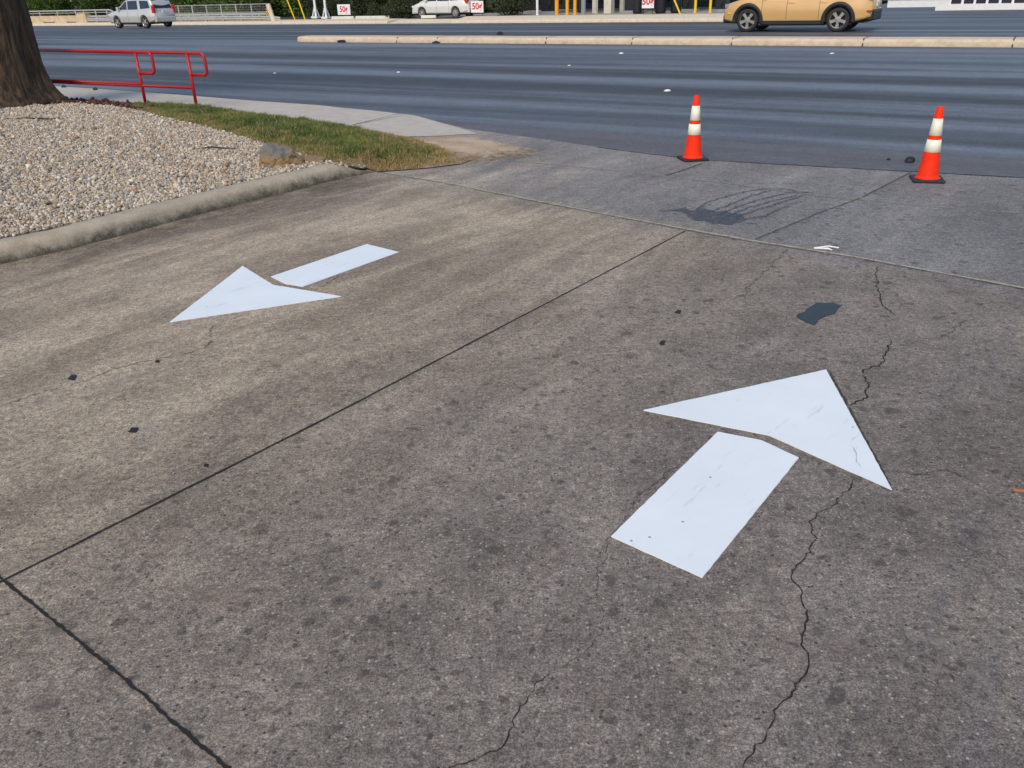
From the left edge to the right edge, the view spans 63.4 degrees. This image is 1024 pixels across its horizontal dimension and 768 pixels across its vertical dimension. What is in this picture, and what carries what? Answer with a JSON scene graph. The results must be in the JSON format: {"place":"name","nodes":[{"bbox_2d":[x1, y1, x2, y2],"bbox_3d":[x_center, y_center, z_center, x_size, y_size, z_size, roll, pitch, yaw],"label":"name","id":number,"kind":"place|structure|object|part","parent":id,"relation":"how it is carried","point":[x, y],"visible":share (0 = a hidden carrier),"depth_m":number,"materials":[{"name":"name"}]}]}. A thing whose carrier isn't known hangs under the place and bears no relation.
{"place":"outdoors","nodes":[
{"label":"outdoors","id":0,"kind":"place"},
{"bbox_2d":[0,101,365,238],"bbox_3d":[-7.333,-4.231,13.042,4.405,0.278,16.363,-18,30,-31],"label":"gravel","id":1,"kind":"structure","parent":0,"point":[108,135],"depth_m":8.98,"materials":[{"name":"beige gravel"}]},
{"bbox_2d":[5,117,58,118],"bbox_3d":[-6.897,-3.831,11.949,1.001,0.023,0.055,5,26,13],"label":"twig","id":2,"kind":"object","parent":1,"relation":"on","point":[31,118],"visible":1,"depth_m":11.96,"materials":[{"name":"wood"}]},
{"bbox_2d":[0,0,70,108],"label":"shade tree","id":3,"kind":"object","parent":1,"relation":"on","point":[25,79],"visible":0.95,"depth_m":13.46,"materials":[{"name":"brown plant"}]},
{"bbox_2d":[39,49,155,102],"bbox_3d":[-9.745,-5.760,15.436,8.376,1.042,0.110,10,28,22],"label":"hand rail","id":4,"kind":"object","parent":1,"relation":"on","point":[140,73],"visible":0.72,"depth_m":14.08,"materials":[{"name":"red metal"}]},
{"bbox_2d":[39,96,156,108],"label":"mulch","id":5,"kind":"object","parent":1,"relation":"on","point":[106,101],"visible":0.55,"depth_m":13.88,"materials":[{"name":"brown plant"}]},
{"bbox_2d":[39,48,207,104],"bbox_3d":[-9.171,-5.661,15.202,9.376,1.054,0.110,10,28,22],"label":"hand rail","id":6,"kind":"object","parent":1,"relation":"on","point":[191,74],"visible":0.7,"depth_m":13.62,"materials":[{"name":"red metal"}]},
{"bbox_2d":[201,146,237,148],"bbox_3d":[-3.450,-2.768,9.702,0.501,0.023,0.055,5,26,13],"label":"twig","id":7,"kind":"object","parent":1,"relation":"on","point":[219,147],"visible":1,"depth_m":9.67,"materials":[{"name":"wood"}]},
{"bbox_2d":[259,143,303,167],"bbox_3d":[-2.449,-2.312,8.807,0.514,0.477,0.380,7,27,18],"label":"boulder","id":8,"kind":"object","parent":1,"relation":"on","point":[273,155],"visible":0.57,"depth_m":8.67,"materials":[{"name":"stone"}]},
{"bbox_2d":[302,155,325,162],"bbox_3d":[-2.161,-2.398,8.965,0.321,0.141,0.220,12,28,26],"label":"boulder","id":9,"kind":"object","parent":1,"relation":"on","point":[311,158],"visible":0.48,"depth_m":8.91,"materials":[{"name":"stone"}]},
{"bbox_2d":[247,135,478,170],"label":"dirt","id":10,"kind":"structure","parent":1,"relation":"on","point":[426,163],"depth_m":9.22,"materials":[{"name":"soil"}]},
{"bbox_2d":[130,100,476,170],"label":"grass","id":11,"kind":"structure","parent":10,"relation":"on","point":[325,139],"depth_m":10.33,"materials":[{"name":"green plant"}]},
{"bbox_2d":[55,86,477,135],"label":"sidewalk","id":12,"kind":"structure","parent":0,"point":[404,124],"depth_m":13.06,"materials":[{"name":"concrete"}]},
{"bbox_2d":[35,5,498,21],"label":"verge","id":13,"kind":"structure","parent":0,"point":[306,17],"depth_m":64.29,"materials":[{"name":"green plant"}]},
{"bbox_2d":[26,0,78,15],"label":"broadleaf tree","id":14,"kind":"object","parent":13,"relation":"on","point":[46,4],"visible":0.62,"depth_m":82.83,"materials":[{"name":"green plant"}]},
{"bbox_2d":[27,0,122,17],"bbox_3d":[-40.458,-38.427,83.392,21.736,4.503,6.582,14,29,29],"label":"undergrowth","id":15,"kind":"object","parent":13,"relation":"on","point":[72,7],"visible":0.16,"depth_m":84.58,"materials":[{"name":"green plant"}]},
{"bbox_2d":[76,0,119,17],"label":"broadleaf tree","id":16,"kind":"object","parent":13,"relation":"on","point":[93,5],"visible":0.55,"depth_m":79.48,"materials":[{"name":"green plant"}]},
{"bbox_2d":[170,0,221,16],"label":"broadleaf tree","id":17,"kind":"object","parent":13,"relation":"on","point":[187,2],"visible":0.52,"depth_m":72.66,"materials":[{"name":"green plant"}]},
{"bbox_2d":[175,3,266,20],"bbox_3d":[-25.051,-28.759,64.370,17.132,1.208,0.088,13,29,29],"label":"fence","id":18,"kind":"object","parent":13,"relation":"on","point":[220,7],"visible":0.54,"depth_m":62.41,"materials":[{"name":"metal"}]},
{"bbox_2d":[196,0,258,15],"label":"broadleaf tree","id":19,"kind":"object","parent":13,"relation":"on","point":[210,2],"visible":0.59,"depth_m":69.95,"materials":[{"name":"green plant"}]},
{"bbox_2d":[169,0,290,16],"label":"undergrowth","id":20,"kind":"object","parent":13,"relation":"on","point":[211,6],"visible":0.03,"depth_m":74.73,"materials":[{"name":"green plant"}]},
{"bbox_2d":[244,0,292,16],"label":"broadleaf tree","id":21,"kind":"object","parent":13,"relation":"on","point":[277,9],"visible":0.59,"depth_m":68.89,"materials":[{"name":"green plant"}]},
{"bbox_2d":[276,0,311,16],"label":"broadleaf tree","id":22,"kind":"object","parent":13,"relation":"on","point":[295,8],"visible":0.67,"depth_m":67.84,"materials":[{"name":"green plant"}]},
{"bbox_2d":[299,0,332,18],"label":"shrub","id":23,"kind":"object","parent":13,"relation":"on","point":[309,5],"visible":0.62,"depth_m":60.88,"materials":[{"name":"green plant"}]},
{"bbox_2d":[311,0,320,18],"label":"braced post","id":24,"kind":"object","parent":13,"relation":"on","point":[315,11],"visible":0.9,"depth_m":58.76,"materials":[{"name":"white metal"}]},
{"bbox_2d":[303,0,334,14],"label":"broadleaf tree","id":25,"kind":"object","parent":13,"relation":"on","point":[326,5],"visible":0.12,"depth_m":67.26,"materials":[{"name":"green plant"}]},
{"bbox_2d":[321,0,330,18],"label":"braced post","id":26,"kind":"object","parent":13,"relation":"on","point":[325,10],"visible":0.84,"depth_m":58.30,"materials":[{"name":"white metal"}]},
{"bbox_2d":[327,0,351,16],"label":"shrub","id":27,"kind":"object","parent":13,"relation":"on","point":[335,3],"visible":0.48,"depth_m":59.34,"materials":[{"name":"green plant"}]},
{"bbox_2d":[331,16,354,18],"bbox_3d":[-11.685,-25.310,57.278,2.022,0.200,0.194,13,29,29],"label":"wheel stop","id":28,"kind":"object","parent":13,"relation":"on","point":[342,17],"visible":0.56,"depth_m":57.17,"materials":[{"name":"beige paint"}]},
{"bbox_2d":[337,4,350,15],"bbox_3d":[-11.697,-25.941,57.771,1.156,0.956,0.079,13,29,29],"label":"price sign","id":29,"kind":"object","parent":13,"relation":"on","point":[343,9],"visible":0.99,"depth_m":57.66,"materials":[{"name":"white paint"}]},
{"bbox_2d":[349,0,373,15],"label":"shrub","id":30,"kind":"object","parent":13,"relation":"on","point":[360,6],"visible":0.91,"depth_m":58.31,"materials":[{"name":"green plant"}]},
{"bbox_2d":[341,0,384,14],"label":"broadleaf tree","id":31,"kind":"object","parent":13,"relation":"on","point":[378,2],"visible":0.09,"depth_m":66.94,"materials":[{"name":"green plant"}]},
{"bbox_2d":[355,16,390,18],"bbox_3d":[-9.435,-24.825,56.123,2.983,0.200,0.194,13,29,29],"label":"wheel stop","id":32,"kind":"object","parent":13,"relation":"on","point":[371,17],"visible":0.79,"depth_m":56.05,"materials":[{"name":"beige paint"}]},
{"bbox_2d":[367,2,388,15],"bbox_3d":[-9.207,-25.655,56.985,1.606,1.256,1.694,-8,26,-13],"label":"shrub","id":33,"kind":"object","parent":13,"relation":"on","point":[377,10],"visible":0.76,"depth_m":56.70,"materials":[{"name":"green plant"}]},
{"bbox_2d":[287,0,490,18],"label":"undergrowth","id":34,"kind":"object","parent":13,"relation":"on","point":[382,2],"visible":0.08,"depth_m":65.51,"materials":[{"name":"green plant"}]},
{"bbox_2d":[380,0,419,18],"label":"shrub","id":35,"kind":"object","parent":13,"relation":"on","point":[401,8],"visible":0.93,"depth_m":55.13,"materials":[{"name":"green plant"}]},
{"bbox_2d":[388,19,455,23],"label":"driveway","id":36,"kind":"structure","parent":0,"point":[412,21],"depth_m":52.32,"materials":[{"name":"concrete"}]},
{"bbox_2d":[72,0,887,23],"bbox_3d":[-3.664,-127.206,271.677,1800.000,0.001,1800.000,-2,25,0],"label":"ground","id":37,"kind":"structure","parent":0,"point":[884,1],"depth_m":63.37,"materials":[{"name":"soil"}]},
{"bbox_2d":[29,9,113,22],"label":"bridge parapet","id":38,"kind":"structure","parent":37,"relation":"on","point":[81,17],"depth_m":70.48,"materials":[{"name":"concrete"}]},
{"bbox_2d":[0,115,1023,767],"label":"driveway","id":39,"kind":"structure","parent":0,"point":[402,573],"depth_m":3.27,"materials":[{"name":"concrete"}]},
{"bbox_2d":[68,375,76,379],"bbox_3d":[-2.264,-0.033,4.272,0.045,0.004,0.064,-2,25,0],"label":"tar spot","id":40,"kind":"object","parent":39,"relation":"on","point":[72,377],"visible":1,"depth_m":4.27,"materials":[{"name":"black asphalt"}]},
{"bbox_2d":[0,576,229,767],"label":"slab joint","id":41,"kind":"object","parent":39,"relation":"on","point":[159,710],"visible":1,"depth_m":2.36,"materials":[{"name":"black"}]},
{"bbox_2d":[1,313,244,405],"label":"pavement crack","id":42,"kind":"object","parent":39,"relation":"on","point":[119,367],"visible":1,"depth_m":4.38,"materials":[{"name":"grey concrete"}]},
{"bbox_2d":[128,427,137,432],"bbox_3d":[-1.705,0.207,3.734,0.036,0.004,0.045,-2,25,0],"label":"tar spot","id":43,"kind":"object","parent":39,"relation":"on","point":[133,429],"visible":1,"depth_m":3.73,"materials":[{"name":"black asphalt"}]},
{"bbox_2d":[0,164,375,263],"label":"kerb","id":44,"kind":"structure","parent":39,"relation":"on","point":[74,235],"depth_m":7.16,"materials":[{"name":"concrete"}]},
{"bbox_2d":[170,244,398,321],"bbox_3d":[-1.509,-0.719,5.667,0.998,0.004,1.779,5,26,14],"label":"lane arrow","id":45,"kind":"object","parent":39,"relation":"on","point":[242,289],"visible":1,"depth_m":5.51,"materials":[{"name":"white paint"}]},
{"bbox_2d":[0,231,684,581],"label":"slab joint","id":46,"kind":"object","parent":39,"relation":"on","point":[296,432],"visible":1,"depth_m":3.58,"materials":[{"name":"black concrete"}]},
{"bbox_2d":[418,135,530,158],"bbox_3d":[-0.686,-2.949,10.204,1.476,0.079,2.531,-16,29,-28],"label":"sand drift","id":47,"kind":"object","parent":39,"relation":"on","point":[464,146],"visible":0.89,"depth_m":9.90,"materials":[{"name":"beige sand"}]},
{"bbox_2d":[448,674,548,767],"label":"pavement crack","id":48,"kind":"object","parent":39,"relation":"on","point":[508,731],"visible":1,"depth_m":2.14,"materials":[{"name":"black concrete"}]},
{"bbox_2d":[542,544,607,694],"bbox_3d":[0.247,0.709,2.559,0.103,0.001,0.764,8,27,19],"label":"pavement crack","id":49,"kind":"object","parent":39,"relation":"on","point":[601,607],"visible":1,"depth_m":2.54,"materials":[{"name":"grey concrete"}]},
{"bbox_2d":[607,467,676,538],"bbox_3d":[0.492,0.429,3.132,0.048,0.001,0.613,16,31,32],"label":"pavement crack","id":50,"kind":"object","parent":39,"relation":"on","point":[640,494],"visible":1,"depth_m":3.22,"materials":[{"name":"grey concrete"}]},
{"bbox_2d":[676,95,708,161],"bbox_3d":[1.989,-2.789,9.025,0.282,0.676,0.282,-5,26,-7],"label":"traffic cone","id":51,"kind":"object","parent":39,"relation":"on","point":[692,153],"visible":1,"depth_m":9.02,"materials":[{"name":"orange plastic"}]},
{"bbox_2d":[378,172,1023,288],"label":"apron joint","id":52,"kind":"object","parent":39,"relation":"on","point":[743,238],"visible":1,"depth_m":6.21,"materials":[{"name":"grey concrete"}]},
{"bbox_2d":[661,188,811,224],"bbox_3d":[2.105,-1.554,7.196,1.525,0.004,0.847,-19,31,-33],"label":"drip stain","id":53,"kind":"object","parent":39,"relation":"on","point":[728,218],"visible":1,"depth_m":7.00,"materials":[{"name":"grey"}]},
{"bbox_2d":[611,369,891,577],"bbox_3d":[1.011,0.273,3.430,0.989,0.004,1.770,5,26,14],"label":"lane arrow","id":54,"kind":"object","parent":39,"relation":"on","point":[695,512],"visible":1,"depth_m":3.34,"materials":[{"name":"white paint"}]},
{"bbox_2d":[507,160,1019,212],"bbox_3d":[1.608,-2.059,8.293,6.373,0.001,0.204,16,30,32],"label":"gutter line","id":55,"kind":"object","parent":39,"relation":"on","point":[784,190],"visible":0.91,"depth_m":7.75,"materials":[{"name":"beige concrete"}]},
{"bbox_2d":[743,480,852,766],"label":"pavement crack","id":56,"kind":"object","parent":39,"relation":"on","point":[795,689],"visible":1,"depth_m":2.44,"materials":[{"name":"black concrete"}]},
{"bbox_2d":[797,302,840,324],"bbox_3d":[1.791,-0.419,4.838,0.159,0.004,0.411,20,33,38],"label":"tar patch","id":57,"kind":"object","parent":39,"relation":"on","point":[814,313],"visible":1,"depth_m":4.83,"materials":[{"name":"black asphalt"}]},
{"bbox_2d":[814,245,838,249],"bbox_3d":[2.265,-0.981,5.969,0.170,0.019,0.076,7,27,17],"label":"paper scrap","id":58,"kind":"object","parent":39,"relation":"on","point":[823,247],"visible":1,"depth_m":5.97,"materials":[{"name":"white paper"}]},
{"bbox_2d":[755,169,917,238],"bbox_3d":[2.987,-1.623,7.286,0.078,0.001,3.286,21,34,39],"label":"slab joint","id":59,"kind":"object","parent":39,"relation":"on","point":[833,207],"visible":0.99,"depth_m":7.03,"materials":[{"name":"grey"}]},
{"bbox_2d":[829,371,890,484],"bbox_3d":[1.508,0.163,3.632,0.021,0.001,1.048,2,26,7],"label":"paint fringe","id":60,"kind":"object","parent":39,"relation":"on","point":[858,426],"visible":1,"depth_m":3.59,"materials":[{"name":"grey paint"}]},
{"bbox_2d":[851,341,891,404],"bbox_3d":[1.781,-0.071,4.106,0.083,0.001,0.919,13,29,28],"label":"pavement crack","id":61,"kind":"object","parent":39,"relation":"on","point":[866,378],"visible":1,"depth_m":4.04,"materials":[{"name":"black concrete"}]},
{"bbox_2d":[875,266,895,315],"bbox_3d":[2.307,-0.598,5.179,0.065,0.001,0.974,6,26,15],"label":"pavement crack","id":62,"kind":"object","parent":39,"relation":"on","point":[880,293],"visible":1,"depth_m":5.10,"materials":[{"name":"black concrete"}]},
{"bbox_2d":[909,106,945,183],"bbox_3d":[3.955,-2.251,7.775,0.282,0.676,0.282,5,26,14],"label":"traffic cone","id":63,"kind":"object","parent":39,"relation":"on","point":[928,170],"visible":1,"depth_m":7.77,"materials":[{"name":"orange plastic"}]},
{"bbox_2d":[1012,488,1023,491],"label":"wood chip","id":64,"kind":"object","parent":39,"relation":"on","point":[1017,490],"visible":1,"depth_m":3.11,"materials":[{"name":"orange wood"}]},
{"bbox_2d":[33,20,1023,176],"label":"street","id":65,"kind":"structure","parent":0,"point":[868,107],"depth_m":16.35,"materials":[{"name":"grey asphalt"}]},
{"bbox_2d":[108,0,175,27],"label":"suv","id":66,"kind":"object","parent":65,"relation":"on","point":[144,13],"visible":1,"depth_m":51.13,"materials":[{"name":"silver metal"}]},
{"bbox_3d":[-24.244,-23.543,51.570,0.850,0.460,0.120,13,29,29],"label":"side window","id":67,"kind":"part","parent":66,"relation":"part of","materials":[{"name":"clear glass"}]},
{"bbox_3d":[-23.421,-23.368,51.107,1.030,0.500,0.132,13,29,29],"label":"side window","id":68,"kind":"part","parent":66,"relation":"part of","materials":[{"name":"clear glass"}]},
{"bbox_3d":[-22.468,-23.147,50.572,1.000,0.470,0.124,13,29,29],"label":"side window","id":69,"kind":"part","parent":66,"relation":"part of","materials":[{"name":"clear glass"}]},
{"bbox_3d":[-21.541,-23.337,50.866,0.245,0.463,1.229,13,29,29],"label":"rear window","id":70,"kind":"part","parent":66,"relation":"part of","materials":[{"name":"black glass"}]},
{"bbox_2d":[32,18,406,25],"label":"kerb","id":71,"kind":"structure","parent":65,"relation":"on","point":[298,21],"depth_m":59.01,"materials":[{"name":"concrete"}]},
{"bbox_2d":[87,3,279,21],"bbox_3d":[-26.303,-28.556,64.010,22.736,1.215,0.456,13,29,28],"label":"guard rail","id":72,"kind":"object","parent":71,"relation":"on","point":[223,17],"visible":0.59,"depth_m":61.28,"materials":[{"name":"metal"}]},
{"bbox_2d":[451,13,723,22],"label":"kerb","id":73,"kind":"structure","parent":65,"relation":"on","point":[717,17],"depth_m":46.35,"materials":[{"name":"concrete"}]},
{"bbox_2d":[297,35,1023,47],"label":"median island","id":74,"kind":"structure","parent":65,"relation":"on","point":[1017,42],"depth_m":23.34,"materials":[{"name":"concrete"}]},
{"bbox_2d":[723,0,881,31],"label":"crossover","id":75,"kind":"object","parent":65,"relation":"on","point":[832,15],"visible":1,"depth_m":27.69,"materials":[{"name":"gold metal"}]},
{"bbox_2d":[600,147,1023,177],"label":"asphalt seam","id":76,"kind":"object","parent":65,"relation":"on","point":[825,166],"visible":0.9,"depth_m":8.62,"materials":[{"name":"black asphalt"}]},
{"bbox_2d":[905,156,914,162],"bbox_3d":[4.216,-2.379,8.777,0.099,0.062,0.094,16,30,32],"label":"asphalt lump","id":77,"kind":"object","parent":65,"relation":"on","point":[910,159],"visible":1,"depth_m":8.76,"materials":[{"name":"grey asphalt"}]},
{"bbox_2d":[411,7,723,18],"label":"station lot","id":78,"kind":"structure","parent":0,"point":[703,10],"depth_m":52.49,"materials":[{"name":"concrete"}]},
{"bbox_2d":[421,15,436,18],"bbox_3d":[-5.333,-23.515,53.077,1.148,0.200,0.194,13,29,29],"label":"wheel stop","id":79,"kind":"object","parent":78,"relation":"on","point":[428,17],"visible":1,"depth_m":52.99,"materials":[{"name":"beige paint"}]},
{"bbox_2d":[412,0,479,17],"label":"sedan","id":80,"kind":"object","parent":78,"relation":"on","point":[453,8],"visible":0.89,"depth_m":52.95,"materials":[{"name":"paint"}]},
{"bbox_2d":[471,1,483,15],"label":"price sign","id":81,"kind":"object","parent":78,"relation":"on","point":[477,6],"visible":0.98,"depth_m":51.90,"materials":[{"name":"white paint"}]},
{"bbox_2d":[485,0,533,15],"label":"shrub","id":82,"kind":"object","parent":78,"relation":"on","point":[513,7],"visible":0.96,"depth_m":51.38,"materials":[{"name":"green plant"}]},
{"bbox_2d":[536,0,538,14],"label":"steel pole","id":83,"kind":"object","parent":78,"relation":"on","point":[537,9],"visible":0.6,"depth_m":50.50,"materials":[{"name":"white metal"}]},
{"bbox_2d":[539,0,561,13],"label":"fuel dispenser","id":84,"kind":"object","parent":78,"relation":"on","point":[547,6],"visible":0.92,"depth_m":52.53,"materials":[{"name":"black paint"}]},
{"bbox_2d":[554,0,558,14],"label":"bollard","id":85,"kind":"object","parent":78,"relation":"on","point":[556,7],"visible":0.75,"depth_m":49.60,"materials":[{"name":"yellow metal"}]},
{"bbox_2d":[565,0,568,14],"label":"bollard","id":86,"kind":"object","parent":78,"relation":"on","point":[567,7],"visible":0.83,"depth_m":49.37,"materials":[{"name":"yellow metal"}]},
{"bbox_2d":[573,0,576,14],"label":"bollard","id":87,"kind":"object","parent":78,"relation":"on","point":[574,7],"visible":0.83,"depth_m":49.14,"materials":[{"name":"yellow metal"}]},
{"bbox_2d":[577,0,580,12],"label":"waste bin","id":88,"kind":"object","parent":78,"relation":"on","point":[579,7],"visible":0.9,"depth_m":52.92,"materials":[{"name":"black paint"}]},
{"bbox_2d":[580,0,585,14],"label":"steel pole","id":89,"kind":"object","parent":78,"relation":"on","point":[583,7],"visible":0.91,"depth_m":49.24,"materials":[{"name":"white metal"}]},
{"bbox_2d":[592,0,624,12],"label":"fuel canopy","id":90,"kind":"object","parent":78,"relation":"on","point":[609,6],"visible":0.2,"depth_m":50.26,"materials":[{"name":"white metal"}]},
{"bbox_2d":[483,0,737,10],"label":"station shop","id":91,"kind":"structure","parent":78,"relation":"on","point":[700,3],"depth_m":62.73,"materials":[{"name":"black paint"}]},
{"bbox_2d":[569,0,591,2],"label":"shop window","id":92,"kind":"structure","parent":91,"relation":"in","point":[570,1],"depth_m":62.70,"materials":[{"name":"black glass"}]},
{"bbox_2d":[621,0,646,13],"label":"fuel dispenser","id":93,"kind":"object","parent":78,"relation":"on","point":[628,6],"visible":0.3,"depth_m":48.91,"materials":[{"name":"black paint"}]},
{"bbox_2d":[633,0,641,13],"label":"waste bin","id":94,"kind":"object","parent":78,"relation":"on","point":[637,6],"visible":0.94,"depth_m":47.40,"materials":[{"name":"black paint"}]},
{"bbox_2d":[642,0,653,13],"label":"price sign","id":95,"kind":"object","parent":78,"relation":"on","point":[647,3],"visible":0.99,"depth_m":46.43,"materials":[{"name":"white paint"}]},
{"bbox_2d":[655,0,665,13],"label":"waste bin","id":96,"kind":"object","parent":78,"relation":"on","point":[660,6],"visible":1,"depth_m":46.89,"materials":[{"name":"black paint"}]},
{"bbox_2d":[670,0,681,12],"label":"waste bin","id":97,"kind":"object","parent":78,"relation":"on","point":[673,8],"visible":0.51,"depth_m":46.84,"materials":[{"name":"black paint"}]},
{"bbox_2d":[681,0,698,11],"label":"fuel dispenser","id":98,"kind":"object","parent":78,"relation":"on","point":[688,5],"visible":0.91,"depth_m":48.58,"materials":[{"name":"black paint"}]},
{"bbox_2d":[693,0,696,12],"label":"bollard","id":99,"kind":"object","parent":78,"relation":"on","point":[695,5],"visible":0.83,"depth_m":46.45,"materials":[{"name":"yellow metal"}]},
{"bbox_2d":[708,0,711,12],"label":"bollard","id":100,"kind":"object","parent":78,"relation":"on","point":[710,5],"visible":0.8,"depth_m":46.04,"materials":[{"name":"yellow metal"}]},
{"bbox_2d":[711,0,729,11],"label":"fuel dispenser","id":101,"kind":"object","parent":78,"relation":"on","point":[720,5],"visible":0.79,"depth_m":46.73,"materials":[{"name":"black paint"}]},
{"bbox_2d":[873,0,1023,20],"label":"side street","id":102,"kind":"structure","parent":0,"point":[906,13],"depth_m":43.02,"materials":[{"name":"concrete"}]},
{"bbox_2d":[887,0,948,7],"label":"barrier wall","id":103,"kind":"structure","parent":102,"relation":"on","point":[912,3],"depth_m":55.34,"materials":[{"name":"white paint"}]},
{"bbox_2d":[935,0,1023,10],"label":"panel fence","id":104,"kind":"object","parent":102,"relation":"on","point":[991,5],"visible":0.97,"depth_m":47.52,"materials":[{"name":"white metal"}]}
]}

